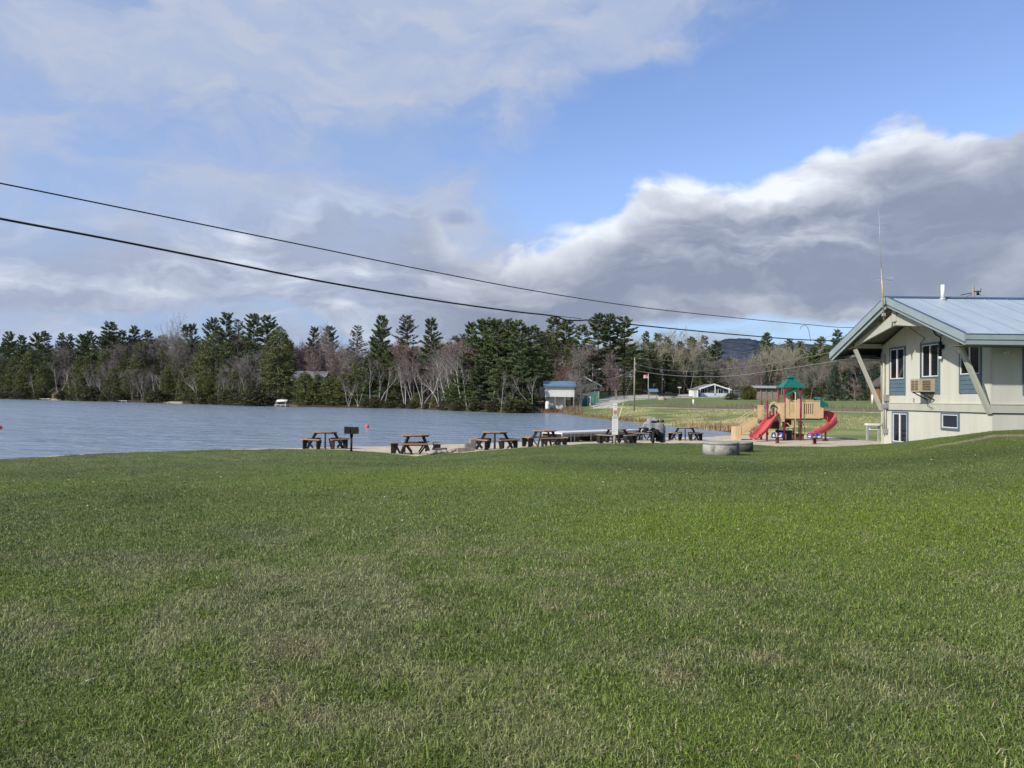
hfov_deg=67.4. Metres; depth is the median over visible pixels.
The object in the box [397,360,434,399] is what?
birch tree
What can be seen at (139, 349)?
bare tree
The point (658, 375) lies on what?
hemlock tree
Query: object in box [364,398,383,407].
shrub
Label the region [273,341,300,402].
hemlock tree
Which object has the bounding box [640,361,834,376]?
overhead wire
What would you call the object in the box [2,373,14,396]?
hemlock tree
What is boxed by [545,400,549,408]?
propane tank
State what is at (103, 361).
hemlock tree
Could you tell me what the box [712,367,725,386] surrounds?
pine tree
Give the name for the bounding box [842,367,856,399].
spruce tree
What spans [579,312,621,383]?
pine tree
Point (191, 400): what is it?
shrub
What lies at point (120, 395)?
shrub
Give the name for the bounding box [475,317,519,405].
pine tree
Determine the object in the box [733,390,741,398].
shed
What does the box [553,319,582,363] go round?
pine tree
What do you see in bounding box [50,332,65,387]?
pine tree
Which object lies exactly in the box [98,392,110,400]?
shrub
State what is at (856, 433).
meadow
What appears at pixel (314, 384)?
cedar tree
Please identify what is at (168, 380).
hemlock tree
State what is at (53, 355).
bare tree
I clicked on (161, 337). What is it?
hemlock tree
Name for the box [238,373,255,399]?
hemlock tree
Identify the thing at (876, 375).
spruce tree
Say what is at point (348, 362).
bare tree
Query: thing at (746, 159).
sky
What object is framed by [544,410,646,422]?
reddish brush
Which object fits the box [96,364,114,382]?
bare tree
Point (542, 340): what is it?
pine tree
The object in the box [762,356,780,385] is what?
pine tree
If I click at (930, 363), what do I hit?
window
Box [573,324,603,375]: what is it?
pine tree
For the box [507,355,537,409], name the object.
pine tree
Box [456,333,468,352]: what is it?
pine tree
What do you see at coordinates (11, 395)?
shrub
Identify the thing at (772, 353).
bare tree
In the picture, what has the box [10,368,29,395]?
hemlock tree
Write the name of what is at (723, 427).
reeds
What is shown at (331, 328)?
pine tree
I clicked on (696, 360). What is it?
bare tree
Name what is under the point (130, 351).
bare tree
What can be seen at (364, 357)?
bare tree
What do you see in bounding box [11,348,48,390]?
hemlock tree
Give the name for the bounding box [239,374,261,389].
birch tree
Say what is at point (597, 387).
lake house
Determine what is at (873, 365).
bare tree
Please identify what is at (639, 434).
picnic table
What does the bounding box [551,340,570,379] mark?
hemlock tree
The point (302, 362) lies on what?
bare tree
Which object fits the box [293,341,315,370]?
maple tree
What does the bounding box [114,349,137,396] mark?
hemlock tree
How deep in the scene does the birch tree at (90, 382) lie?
231.68 m
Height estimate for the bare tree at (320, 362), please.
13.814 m
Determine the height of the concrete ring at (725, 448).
0.504 m
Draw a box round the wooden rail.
[659,396,692,399]
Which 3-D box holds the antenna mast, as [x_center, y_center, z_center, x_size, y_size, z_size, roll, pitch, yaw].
[15.333,-5.023,31.848,0.888,4.836,0.887,0,-1,22]
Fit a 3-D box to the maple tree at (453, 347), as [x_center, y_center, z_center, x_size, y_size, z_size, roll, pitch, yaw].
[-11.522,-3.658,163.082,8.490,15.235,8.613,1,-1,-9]
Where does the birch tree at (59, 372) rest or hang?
on the forest floor
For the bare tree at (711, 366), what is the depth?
211.96 m
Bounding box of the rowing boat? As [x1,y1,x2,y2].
[276,399,287,401]
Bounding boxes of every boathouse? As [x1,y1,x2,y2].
[50,388,63,398]
[539,381,575,409]
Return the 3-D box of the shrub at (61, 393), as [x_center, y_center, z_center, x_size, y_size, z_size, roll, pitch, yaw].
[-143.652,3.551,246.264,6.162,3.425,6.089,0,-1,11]
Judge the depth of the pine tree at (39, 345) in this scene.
280.15 m
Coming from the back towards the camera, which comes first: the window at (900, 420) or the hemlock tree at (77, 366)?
the hemlock tree at (77, 366)
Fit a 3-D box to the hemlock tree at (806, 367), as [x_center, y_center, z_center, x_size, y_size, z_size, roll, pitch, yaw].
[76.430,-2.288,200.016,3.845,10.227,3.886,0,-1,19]
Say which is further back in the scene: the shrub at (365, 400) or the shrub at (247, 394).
the shrub at (247, 394)
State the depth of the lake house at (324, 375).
187.60 m
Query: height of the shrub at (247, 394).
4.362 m
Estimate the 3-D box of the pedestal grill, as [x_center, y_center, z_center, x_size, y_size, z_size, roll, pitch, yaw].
[-6.104,2.149,29.265,0.510,1.050,0.400,1,-1,0]
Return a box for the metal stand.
[865,423,879,440]
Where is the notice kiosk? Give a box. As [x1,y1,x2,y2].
[648,389,657,398]
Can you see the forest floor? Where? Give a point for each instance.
(185, 401)
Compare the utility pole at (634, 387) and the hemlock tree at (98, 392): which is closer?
the utility pole at (634, 387)
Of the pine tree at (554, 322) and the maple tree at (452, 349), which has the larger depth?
the pine tree at (554, 322)
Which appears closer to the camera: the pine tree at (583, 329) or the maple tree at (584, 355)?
the maple tree at (584, 355)
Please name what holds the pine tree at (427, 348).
on the forest floor
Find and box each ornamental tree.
[601,350,632,399]
[843,378,859,401]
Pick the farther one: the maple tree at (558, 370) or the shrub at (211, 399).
the shrub at (211, 399)
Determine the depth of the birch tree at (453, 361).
140.95 m
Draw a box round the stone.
[426,450,437,454]
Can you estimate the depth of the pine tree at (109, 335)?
245.65 m
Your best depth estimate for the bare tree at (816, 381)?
159.92 m
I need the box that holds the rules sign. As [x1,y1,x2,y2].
[612,403,617,443]
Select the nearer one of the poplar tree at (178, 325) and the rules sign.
the rules sign
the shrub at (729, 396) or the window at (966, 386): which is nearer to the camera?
the window at (966, 386)
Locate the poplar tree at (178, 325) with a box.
[152,310,187,396]
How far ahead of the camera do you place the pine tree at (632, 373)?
207.67 m
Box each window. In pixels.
[889,346,905,394]
[892,411,908,442]
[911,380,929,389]
[921,341,939,393]
[940,412,959,430]
[959,339,981,393]
[1022,348,1023,394]
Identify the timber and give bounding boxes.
[433,448,446,450]
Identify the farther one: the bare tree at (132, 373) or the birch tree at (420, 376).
the bare tree at (132, 373)
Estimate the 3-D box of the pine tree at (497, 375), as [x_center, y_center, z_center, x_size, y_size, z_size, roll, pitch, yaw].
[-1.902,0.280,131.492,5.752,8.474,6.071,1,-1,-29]
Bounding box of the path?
[627,406,880,412]
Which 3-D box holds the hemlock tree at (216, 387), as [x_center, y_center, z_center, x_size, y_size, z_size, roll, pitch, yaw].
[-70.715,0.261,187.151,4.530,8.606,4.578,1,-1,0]
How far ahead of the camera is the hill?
2591.91 m
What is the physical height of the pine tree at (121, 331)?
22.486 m
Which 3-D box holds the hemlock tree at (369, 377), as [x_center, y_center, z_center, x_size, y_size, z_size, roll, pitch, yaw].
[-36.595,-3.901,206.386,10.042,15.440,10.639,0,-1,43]
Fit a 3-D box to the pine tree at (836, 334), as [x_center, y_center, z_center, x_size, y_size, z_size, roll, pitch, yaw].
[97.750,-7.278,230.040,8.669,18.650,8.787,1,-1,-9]
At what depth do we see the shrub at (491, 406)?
129.49 m
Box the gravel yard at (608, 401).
[591,394,703,408]
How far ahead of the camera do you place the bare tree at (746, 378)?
191.77 m
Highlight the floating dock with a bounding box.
[542,429,637,441]
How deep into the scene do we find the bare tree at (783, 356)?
219.33 m
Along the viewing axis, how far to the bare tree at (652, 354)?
204.29 m
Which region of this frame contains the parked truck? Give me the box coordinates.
[658,392,677,397]
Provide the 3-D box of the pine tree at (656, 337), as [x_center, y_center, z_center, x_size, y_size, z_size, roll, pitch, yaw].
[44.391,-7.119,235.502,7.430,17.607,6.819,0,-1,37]
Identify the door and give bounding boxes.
[583,396,586,405]
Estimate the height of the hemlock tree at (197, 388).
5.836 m
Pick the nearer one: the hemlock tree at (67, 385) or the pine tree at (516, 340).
the pine tree at (516, 340)
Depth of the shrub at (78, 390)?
234.69 m
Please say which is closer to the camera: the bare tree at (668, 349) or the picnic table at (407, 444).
the picnic table at (407, 444)
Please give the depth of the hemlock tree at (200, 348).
199.27 m
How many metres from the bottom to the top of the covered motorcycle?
1.278 m
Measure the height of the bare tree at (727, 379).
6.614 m
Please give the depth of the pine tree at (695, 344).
225.63 m
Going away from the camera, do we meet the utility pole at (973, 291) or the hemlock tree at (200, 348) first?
the utility pole at (973, 291)
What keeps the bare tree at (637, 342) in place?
on the forest floor
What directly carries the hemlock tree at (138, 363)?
on the forest floor
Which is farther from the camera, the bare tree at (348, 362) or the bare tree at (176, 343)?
the bare tree at (176, 343)
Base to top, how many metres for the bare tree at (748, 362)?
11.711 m
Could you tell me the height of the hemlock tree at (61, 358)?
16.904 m
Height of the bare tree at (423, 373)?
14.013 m
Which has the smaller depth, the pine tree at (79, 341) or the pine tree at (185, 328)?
the pine tree at (185, 328)
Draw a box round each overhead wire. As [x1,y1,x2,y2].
[636,353,825,370]
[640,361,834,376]
[641,336,829,360]
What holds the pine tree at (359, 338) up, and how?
on the forest floor
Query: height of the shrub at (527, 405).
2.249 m
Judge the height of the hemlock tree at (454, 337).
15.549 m
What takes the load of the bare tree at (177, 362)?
on the forest floor
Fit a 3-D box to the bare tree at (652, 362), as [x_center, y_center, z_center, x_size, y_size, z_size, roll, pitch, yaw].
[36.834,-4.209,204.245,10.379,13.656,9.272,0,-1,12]
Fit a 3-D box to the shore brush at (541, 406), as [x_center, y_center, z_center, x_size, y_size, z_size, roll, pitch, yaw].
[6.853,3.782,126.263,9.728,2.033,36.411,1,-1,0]
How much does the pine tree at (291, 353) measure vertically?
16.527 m
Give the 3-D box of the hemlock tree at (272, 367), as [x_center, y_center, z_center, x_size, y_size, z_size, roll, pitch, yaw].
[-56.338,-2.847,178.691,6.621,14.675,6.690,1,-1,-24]
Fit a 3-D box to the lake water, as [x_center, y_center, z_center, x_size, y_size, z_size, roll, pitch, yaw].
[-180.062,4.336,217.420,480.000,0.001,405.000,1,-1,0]
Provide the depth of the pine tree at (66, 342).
294.68 m
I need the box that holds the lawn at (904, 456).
[0,430,1023,767]
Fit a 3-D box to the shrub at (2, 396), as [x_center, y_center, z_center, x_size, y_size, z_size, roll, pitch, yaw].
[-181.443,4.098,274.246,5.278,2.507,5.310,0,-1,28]
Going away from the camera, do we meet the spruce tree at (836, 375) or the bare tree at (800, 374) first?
the spruce tree at (836, 375)
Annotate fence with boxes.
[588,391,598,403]
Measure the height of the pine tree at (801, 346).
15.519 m
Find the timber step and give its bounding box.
[456,439,475,451]
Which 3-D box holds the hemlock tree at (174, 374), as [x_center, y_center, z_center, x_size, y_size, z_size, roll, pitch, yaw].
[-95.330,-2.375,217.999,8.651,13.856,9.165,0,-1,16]
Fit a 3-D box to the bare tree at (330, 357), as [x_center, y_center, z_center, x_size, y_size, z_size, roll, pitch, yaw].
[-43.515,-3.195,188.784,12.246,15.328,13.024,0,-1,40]
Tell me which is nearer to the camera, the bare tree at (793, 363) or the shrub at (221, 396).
the shrub at (221, 396)
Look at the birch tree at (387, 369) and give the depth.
161.84 m
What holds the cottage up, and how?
on the meadow
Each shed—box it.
[689,388,699,396]
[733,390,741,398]
[749,386,776,398]
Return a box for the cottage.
[688,384,731,396]
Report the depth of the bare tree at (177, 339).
224.79 m
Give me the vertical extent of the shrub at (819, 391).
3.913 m
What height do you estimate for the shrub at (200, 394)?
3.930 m
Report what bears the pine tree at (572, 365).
on the meadow
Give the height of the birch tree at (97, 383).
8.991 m
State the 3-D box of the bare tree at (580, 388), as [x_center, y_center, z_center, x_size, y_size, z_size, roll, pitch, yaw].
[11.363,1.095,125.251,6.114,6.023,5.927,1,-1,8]
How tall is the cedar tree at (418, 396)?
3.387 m
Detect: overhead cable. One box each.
[0,183,971,327]
[0,218,839,340]
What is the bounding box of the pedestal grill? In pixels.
[344,426,358,451]
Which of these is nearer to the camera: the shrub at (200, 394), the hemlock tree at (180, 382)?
the shrub at (200, 394)
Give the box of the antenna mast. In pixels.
[870,221,891,320]
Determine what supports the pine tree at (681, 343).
on the forest floor
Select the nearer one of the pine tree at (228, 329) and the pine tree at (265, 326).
the pine tree at (265, 326)
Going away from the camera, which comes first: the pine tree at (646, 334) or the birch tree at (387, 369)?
the birch tree at (387, 369)
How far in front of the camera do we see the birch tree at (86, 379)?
234.28 m
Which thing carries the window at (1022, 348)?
in the clubhouse
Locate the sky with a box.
[0,0,1023,376]
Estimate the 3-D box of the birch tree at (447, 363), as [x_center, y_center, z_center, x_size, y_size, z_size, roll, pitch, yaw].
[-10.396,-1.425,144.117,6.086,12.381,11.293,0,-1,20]
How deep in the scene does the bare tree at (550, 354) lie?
170.74 m
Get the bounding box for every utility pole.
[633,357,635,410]
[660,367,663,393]
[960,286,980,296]
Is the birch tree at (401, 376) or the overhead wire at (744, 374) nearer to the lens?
the overhead wire at (744, 374)
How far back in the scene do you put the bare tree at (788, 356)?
224.30 m
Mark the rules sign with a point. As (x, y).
(614, 425)
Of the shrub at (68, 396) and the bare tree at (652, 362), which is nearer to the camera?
the bare tree at (652, 362)
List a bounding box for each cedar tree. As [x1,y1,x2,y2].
[288,371,316,404]
[305,374,329,404]
[315,375,342,404]
[326,372,357,404]
[410,392,426,406]
[429,393,437,406]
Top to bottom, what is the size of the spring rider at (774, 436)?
0.665 m
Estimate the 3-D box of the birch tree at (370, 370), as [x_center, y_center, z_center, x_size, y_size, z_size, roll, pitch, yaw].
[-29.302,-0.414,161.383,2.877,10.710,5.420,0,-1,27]
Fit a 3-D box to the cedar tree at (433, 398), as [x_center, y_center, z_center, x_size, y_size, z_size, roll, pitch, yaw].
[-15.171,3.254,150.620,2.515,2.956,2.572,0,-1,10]
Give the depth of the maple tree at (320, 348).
201.36 m
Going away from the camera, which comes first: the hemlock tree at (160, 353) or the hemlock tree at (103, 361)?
the hemlock tree at (160, 353)
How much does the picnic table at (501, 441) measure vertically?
0.814 m
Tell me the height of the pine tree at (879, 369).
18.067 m
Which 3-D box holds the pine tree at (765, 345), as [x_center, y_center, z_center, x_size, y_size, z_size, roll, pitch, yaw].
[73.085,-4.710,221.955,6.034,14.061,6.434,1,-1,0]
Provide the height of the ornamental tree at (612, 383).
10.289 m
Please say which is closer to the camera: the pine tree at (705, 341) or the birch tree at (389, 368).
the birch tree at (389, 368)
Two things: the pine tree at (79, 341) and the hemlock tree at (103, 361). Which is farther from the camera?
the pine tree at (79, 341)
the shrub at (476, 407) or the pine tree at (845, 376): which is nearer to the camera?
the shrub at (476, 407)
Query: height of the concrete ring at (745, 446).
0.424 m
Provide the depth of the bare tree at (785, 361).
200.40 m
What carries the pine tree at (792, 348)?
on the forest floor
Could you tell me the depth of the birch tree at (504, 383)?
126.76 m
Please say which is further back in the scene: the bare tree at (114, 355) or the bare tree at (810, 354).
the bare tree at (114, 355)
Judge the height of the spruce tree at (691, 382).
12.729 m
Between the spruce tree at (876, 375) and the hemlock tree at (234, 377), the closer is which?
the spruce tree at (876, 375)
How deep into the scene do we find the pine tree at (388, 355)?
163.53 m
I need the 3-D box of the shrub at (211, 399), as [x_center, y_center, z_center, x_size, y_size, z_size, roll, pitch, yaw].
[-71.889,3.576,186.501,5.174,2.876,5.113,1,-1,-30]
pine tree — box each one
[0,331,19,372]
[0,343,17,376]
[9,335,29,380]
[22,343,35,382]
[27,332,45,383]
[28,330,60,389]
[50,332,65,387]
[58,341,72,382]
[65,333,74,353]
[66,334,89,372]
[75,330,98,374]
[80,321,127,380]
[91,336,110,364]
[112,329,129,388]
[117,325,147,395]
[134,329,156,381]
[147,339,161,385]
[177,324,195,387]
[182,323,200,395]
[199,317,227,371]
[211,312,241,372]
[227,319,246,385]
[233,313,265,388]
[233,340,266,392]
[249,315,280,380]
[280,340,298,376]
[305,326,326,369]
[316,325,339,373]
[343,325,368,392]
[350,355,382,405]
[360,326,398,401]
[365,314,395,398]
[372,350,402,404]
[389,314,427,400]
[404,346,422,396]
[416,317,443,398]
[439,374,462,405]
[441,350,477,409]
[450,317,504,406]
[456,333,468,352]
[462,321,477,384]
[462,353,500,408]
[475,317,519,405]
[481,318,529,395]
[482,361,517,409]
[488,319,543,409]
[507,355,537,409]
[515,324,553,397]
[530,332,554,386]
[531,350,557,400]
[543,317,577,371]
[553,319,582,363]
[554,338,586,400]
[562,348,591,380]
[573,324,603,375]
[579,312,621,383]
[582,353,604,384]
[594,313,630,393]
[604,315,649,394]
[612,353,627,385]
[617,347,644,392]
[637,331,653,391]
[643,343,665,381]
[652,333,663,382]
[653,352,681,392]
[660,336,677,373]
[663,342,688,387]
[672,348,695,391]
[674,341,688,377]
[683,336,704,380]
[684,338,707,382]
[699,335,714,381]
[701,340,727,386]
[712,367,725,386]
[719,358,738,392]
[756,331,778,371]
[756,344,773,385]
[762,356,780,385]
[776,338,800,378]
[793,341,807,367]
[800,346,826,391]
[803,336,832,384]
[823,329,850,376]
[833,361,859,388]
[864,361,880,374]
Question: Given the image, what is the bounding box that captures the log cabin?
[866,376,880,401]
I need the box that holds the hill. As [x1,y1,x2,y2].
[699,338,880,377]
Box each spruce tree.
[687,353,705,391]
[763,368,769,385]
[824,364,846,400]
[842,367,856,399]
[853,368,869,400]
[867,363,880,398]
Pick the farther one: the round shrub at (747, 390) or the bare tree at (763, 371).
the bare tree at (763, 371)
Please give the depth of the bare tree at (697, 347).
199.97 m
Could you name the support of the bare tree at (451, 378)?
on the forest floor
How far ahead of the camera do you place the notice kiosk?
149.91 m
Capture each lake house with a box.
[288,371,329,401]
[567,377,601,399]
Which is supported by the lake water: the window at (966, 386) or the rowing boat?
the rowing boat
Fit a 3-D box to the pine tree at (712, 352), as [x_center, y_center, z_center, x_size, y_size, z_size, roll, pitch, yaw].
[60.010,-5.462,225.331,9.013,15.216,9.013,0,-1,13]
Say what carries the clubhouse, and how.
on the lawn at (904, 456)
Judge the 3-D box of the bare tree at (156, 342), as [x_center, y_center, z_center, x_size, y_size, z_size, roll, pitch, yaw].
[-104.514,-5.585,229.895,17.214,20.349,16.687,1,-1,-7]
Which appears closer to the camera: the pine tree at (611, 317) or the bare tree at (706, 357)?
the pine tree at (611, 317)
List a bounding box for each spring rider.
[771,432,783,442]
[807,433,822,443]
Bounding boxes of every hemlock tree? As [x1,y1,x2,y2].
[0,356,34,392]
[0,358,8,392]
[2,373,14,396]
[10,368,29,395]
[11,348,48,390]
[28,379,38,395]
[31,356,56,395]
[42,348,59,387]
[53,351,74,391]
[64,356,92,392]
[64,380,74,395]
[66,345,83,380]
[70,373,87,394]
[78,343,102,386]
[91,348,116,391]
[96,380,104,397]
[100,368,122,396]
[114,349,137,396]
[122,380,131,399]
[123,342,155,399]
[148,345,175,392]
[150,335,171,387]
[158,368,175,396]
[162,352,188,395]
[175,368,192,400]
[185,344,214,396]
[189,347,210,392]
[192,333,230,394]
[193,382,202,400]
[201,373,219,398]
[212,341,236,392]
[212,367,228,399]
[223,368,243,397]
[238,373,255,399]
[255,342,280,398]
[257,326,295,402]
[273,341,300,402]
[347,362,361,404]
[359,345,391,393]
[388,368,404,404]
[395,339,412,396]
[409,357,428,394]
[415,347,440,395]
[424,343,450,393]
[441,335,463,394]
[536,332,566,392]
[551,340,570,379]
[596,347,614,391]
[608,341,629,386]
[630,341,655,384]
[630,358,651,393]
[647,362,664,391]
[667,362,684,393]
[692,368,704,386]
[798,356,811,391]
[818,346,840,392]
[838,361,868,385]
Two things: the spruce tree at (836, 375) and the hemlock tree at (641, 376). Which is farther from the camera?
the hemlock tree at (641, 376)
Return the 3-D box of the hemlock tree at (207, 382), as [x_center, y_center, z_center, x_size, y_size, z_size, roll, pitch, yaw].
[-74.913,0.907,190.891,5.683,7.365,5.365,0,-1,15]
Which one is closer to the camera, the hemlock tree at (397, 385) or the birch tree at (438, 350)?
the birch tree at (438, 350)
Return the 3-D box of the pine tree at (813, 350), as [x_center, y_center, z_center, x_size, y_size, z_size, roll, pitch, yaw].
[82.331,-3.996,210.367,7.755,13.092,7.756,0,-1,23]
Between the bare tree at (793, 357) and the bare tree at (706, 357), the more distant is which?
the bare tree at (706, 357)
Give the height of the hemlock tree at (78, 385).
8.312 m
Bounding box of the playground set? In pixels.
[731,375,837,440]
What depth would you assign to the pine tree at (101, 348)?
263.90 m
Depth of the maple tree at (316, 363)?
191.09 m
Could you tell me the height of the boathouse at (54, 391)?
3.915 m
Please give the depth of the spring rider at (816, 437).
41.32 m
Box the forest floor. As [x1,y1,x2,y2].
[0,373,869,413]
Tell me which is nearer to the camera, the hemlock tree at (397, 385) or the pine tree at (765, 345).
the hemlock tree at (397, 385)
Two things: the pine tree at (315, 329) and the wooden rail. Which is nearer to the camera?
the wooden rail
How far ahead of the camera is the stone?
28.78 m
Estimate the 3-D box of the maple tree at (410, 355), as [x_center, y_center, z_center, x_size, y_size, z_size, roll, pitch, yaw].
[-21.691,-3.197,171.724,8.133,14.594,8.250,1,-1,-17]
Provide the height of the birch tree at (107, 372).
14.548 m
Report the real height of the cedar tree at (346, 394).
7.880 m
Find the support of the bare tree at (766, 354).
on the forest floor
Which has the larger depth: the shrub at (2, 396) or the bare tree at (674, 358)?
the shrub at (2, 396)
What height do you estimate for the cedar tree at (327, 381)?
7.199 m
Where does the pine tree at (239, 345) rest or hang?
on the forest floor
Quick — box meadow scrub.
[622,402,877,411]
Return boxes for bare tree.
[40,344,63,380]
[43,348,78,388]
[85,341,134,394]
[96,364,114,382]
[108,339,148,367]
[116,368,146,399]
[130,340,170,390]
[134,369,156,394]
[135,334,189,388]
[159,341,201,399]
[160,330,213,394]
[162,331,199,391]
[215,351,259,391]
[222,348,275,400]
[231,329,261,388]
[293,349,317,370]
[302,351,337,370]
[304,342,347,384]
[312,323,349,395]
[322,342,368,401]
[349,348,383,398]
[394,358,420,399]
[395,342,443,401]
[424,356,463,399]
[425,341,459,401]
[438,361,470,395]
[519,334,570,395]
[555,339,601,402]
[560,369,586,405]
[566,374,596,406]
[578,380,593,393]
[626,338,650,361]
[636,346,663,392]
[639,338,676,388]
[644,341,662,390]
[651,326,687,391]
[653,341,687,387]
[658,341,689,383]
[671,344,710,392]
[677,333,708,393]
[702,347,711,373]
[703,359,726,382]
[708,355,731,382]
[713,358,743,392]
[723,370,742,389]
[726,356,747,389]
[737,370,753,386]
[738,358,760,382]
[739,362,756,382]
[744,353,758,374]
[747,359,777,385]
[755,352,771,383]
[757,342,784,380]
[757,344,780,375]
[771,351,784,381]
[773,370,788,383]
[774,343,808,394]
[774,345,793,389]
[775,346,805,388]
[775,358,810,388]
[776,350,811,383]
[779,347,796,383]
[795,363,816,383]
[801,344,821,365]
[804,374,825,398]
[805,345,844,388]
[807,363,829,380]
[815,360,842,394]
[825,357,853,390]
[840,361,870,393]
[851,361,879,379]
[868,361,880,380]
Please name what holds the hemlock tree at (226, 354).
on the forest floor
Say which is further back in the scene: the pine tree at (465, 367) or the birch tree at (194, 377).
the birch tree at (194, 377)
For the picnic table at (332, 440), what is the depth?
34.93 m
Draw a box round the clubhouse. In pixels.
[829,285,1023,443]
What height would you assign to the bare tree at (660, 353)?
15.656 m
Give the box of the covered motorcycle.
[641,417,665,442]
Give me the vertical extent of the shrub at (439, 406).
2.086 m
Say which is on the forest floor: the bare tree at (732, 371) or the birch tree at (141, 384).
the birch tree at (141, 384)
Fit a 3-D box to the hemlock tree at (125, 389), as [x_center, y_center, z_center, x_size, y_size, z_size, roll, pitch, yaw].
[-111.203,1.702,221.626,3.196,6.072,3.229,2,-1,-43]
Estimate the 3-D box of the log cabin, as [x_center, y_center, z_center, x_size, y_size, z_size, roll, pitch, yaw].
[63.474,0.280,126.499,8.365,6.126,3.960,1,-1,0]
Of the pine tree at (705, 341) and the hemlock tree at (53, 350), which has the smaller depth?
the pine tree at (705, 341)
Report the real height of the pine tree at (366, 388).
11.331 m
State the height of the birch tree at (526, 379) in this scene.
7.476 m
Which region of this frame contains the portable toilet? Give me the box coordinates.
[581,394,587,405]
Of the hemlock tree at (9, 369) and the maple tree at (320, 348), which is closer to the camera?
the maple tree at (320, 348)
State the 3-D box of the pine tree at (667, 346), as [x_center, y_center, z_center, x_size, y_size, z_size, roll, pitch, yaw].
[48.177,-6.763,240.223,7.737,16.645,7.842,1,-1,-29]
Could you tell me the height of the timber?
0.147 m
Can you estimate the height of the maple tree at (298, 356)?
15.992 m
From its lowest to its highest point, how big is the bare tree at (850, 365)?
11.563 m
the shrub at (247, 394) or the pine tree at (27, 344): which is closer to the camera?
the shrub at (247, 394)
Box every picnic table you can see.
[300,431,349,448]
[391,434,440,453]
[470,431,519,449]
[521,430,567,446]
[595,428,637,442]
[628,427,650,440]
[667,427,703,440]
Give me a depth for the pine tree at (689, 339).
239.83 m
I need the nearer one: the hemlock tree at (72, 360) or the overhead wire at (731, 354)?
the overhead wire at (731, 354)
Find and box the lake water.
[0,399,730,458]
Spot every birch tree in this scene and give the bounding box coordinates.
[47,358,74,391]
[74,369,95,386]
[80,368,103,395]
[85,353,124,400]
[90,371,108,399]
[132,368,159,395]
[146,365,165,389]
[179,357,216,401]
[215,370,229,398]
[220,370,244,394]
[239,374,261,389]
[339,374,356,405]
[341,376,367,405]
[365,361,377,380]
[370,354,411,402]
[385,363,394,400]
[386,354,409,406]
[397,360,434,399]
[400,350,447,407]
[413,354,454,403]
[424,347,451,407]
[426,343,447,392]
[430,346,467,406]
[436,347,473,403]
[452,353,494,409]
[500,368,508,407]
[506,372,542,399]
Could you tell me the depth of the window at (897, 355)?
34.22 m
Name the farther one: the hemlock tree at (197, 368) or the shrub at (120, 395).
the hemlock tree at (197, 368)
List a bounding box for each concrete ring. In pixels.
[703,441,738,455]
[735,441,752,451]
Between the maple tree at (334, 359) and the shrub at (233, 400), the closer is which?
the shrub at (233, 400)
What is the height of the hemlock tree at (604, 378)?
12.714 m
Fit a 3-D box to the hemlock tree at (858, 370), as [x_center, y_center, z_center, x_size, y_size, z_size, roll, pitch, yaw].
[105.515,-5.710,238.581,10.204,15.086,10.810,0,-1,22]
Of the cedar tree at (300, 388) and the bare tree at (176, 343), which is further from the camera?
the bare tree at (176, 343)
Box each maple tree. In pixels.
[291,345,312,370]
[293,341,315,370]
[300,346,322,372]
[301,336,333,370]
[324,344,351,398]
[334,342,361,383]
[376,338,415,396]
[401,341,425,397]
[429,342,460,396]
[436,336,475,399]
[443,338,463,367]
[463,343,476,402]
[553,360,570,380]
[553,363,571,401]
[557,343,599,374]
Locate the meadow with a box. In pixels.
[563,392,880,440]
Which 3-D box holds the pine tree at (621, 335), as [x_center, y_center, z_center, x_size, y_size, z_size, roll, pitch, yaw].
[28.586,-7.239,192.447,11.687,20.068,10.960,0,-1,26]
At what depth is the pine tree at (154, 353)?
254.72 m
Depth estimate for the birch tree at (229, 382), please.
177.20 m
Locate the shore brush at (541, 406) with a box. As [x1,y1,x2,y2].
[527,402,582,415]
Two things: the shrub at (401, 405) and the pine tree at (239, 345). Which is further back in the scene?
the pine tree at (239, 345)
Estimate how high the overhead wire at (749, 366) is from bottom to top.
1.475 m
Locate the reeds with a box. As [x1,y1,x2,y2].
[618,415,740,430]
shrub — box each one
[0,393,7,398]
[6,391,17,398]
[9,386,45,398]
[32,390,49,399]
[54,390,72,399]
[64,393,75,399]
[70,386,93,400]
[73,385,110,400]
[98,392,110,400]
[108,390,129,401]
[139,390,161,401]
[143,389,174,402]
[187,396,198,403]
[190,389,213,403]
[205,393,220,403]
[214,389,238,404]
[224,393,250,404]
[234,388,276,405]
[246,393,275,405]
[357,397,373,407]
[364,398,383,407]
[381,400,396,407]
[398,403,406,407]
[406,401,417,407]
[421,403,428,408]
[434,400,450,409]
[447,399,469,410]
[467,400,483,410]
[483,400,499,411]
[499,398,524,412]
[514,400,535,412]
[723,393,740,399]
[739,385,757,399]
[801,384,825,398]
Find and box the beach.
[44,434,888,456]
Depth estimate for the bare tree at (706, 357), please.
227.30 m
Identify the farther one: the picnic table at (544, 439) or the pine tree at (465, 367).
the pine tree at (465, 367)
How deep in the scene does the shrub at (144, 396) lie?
208.52 m

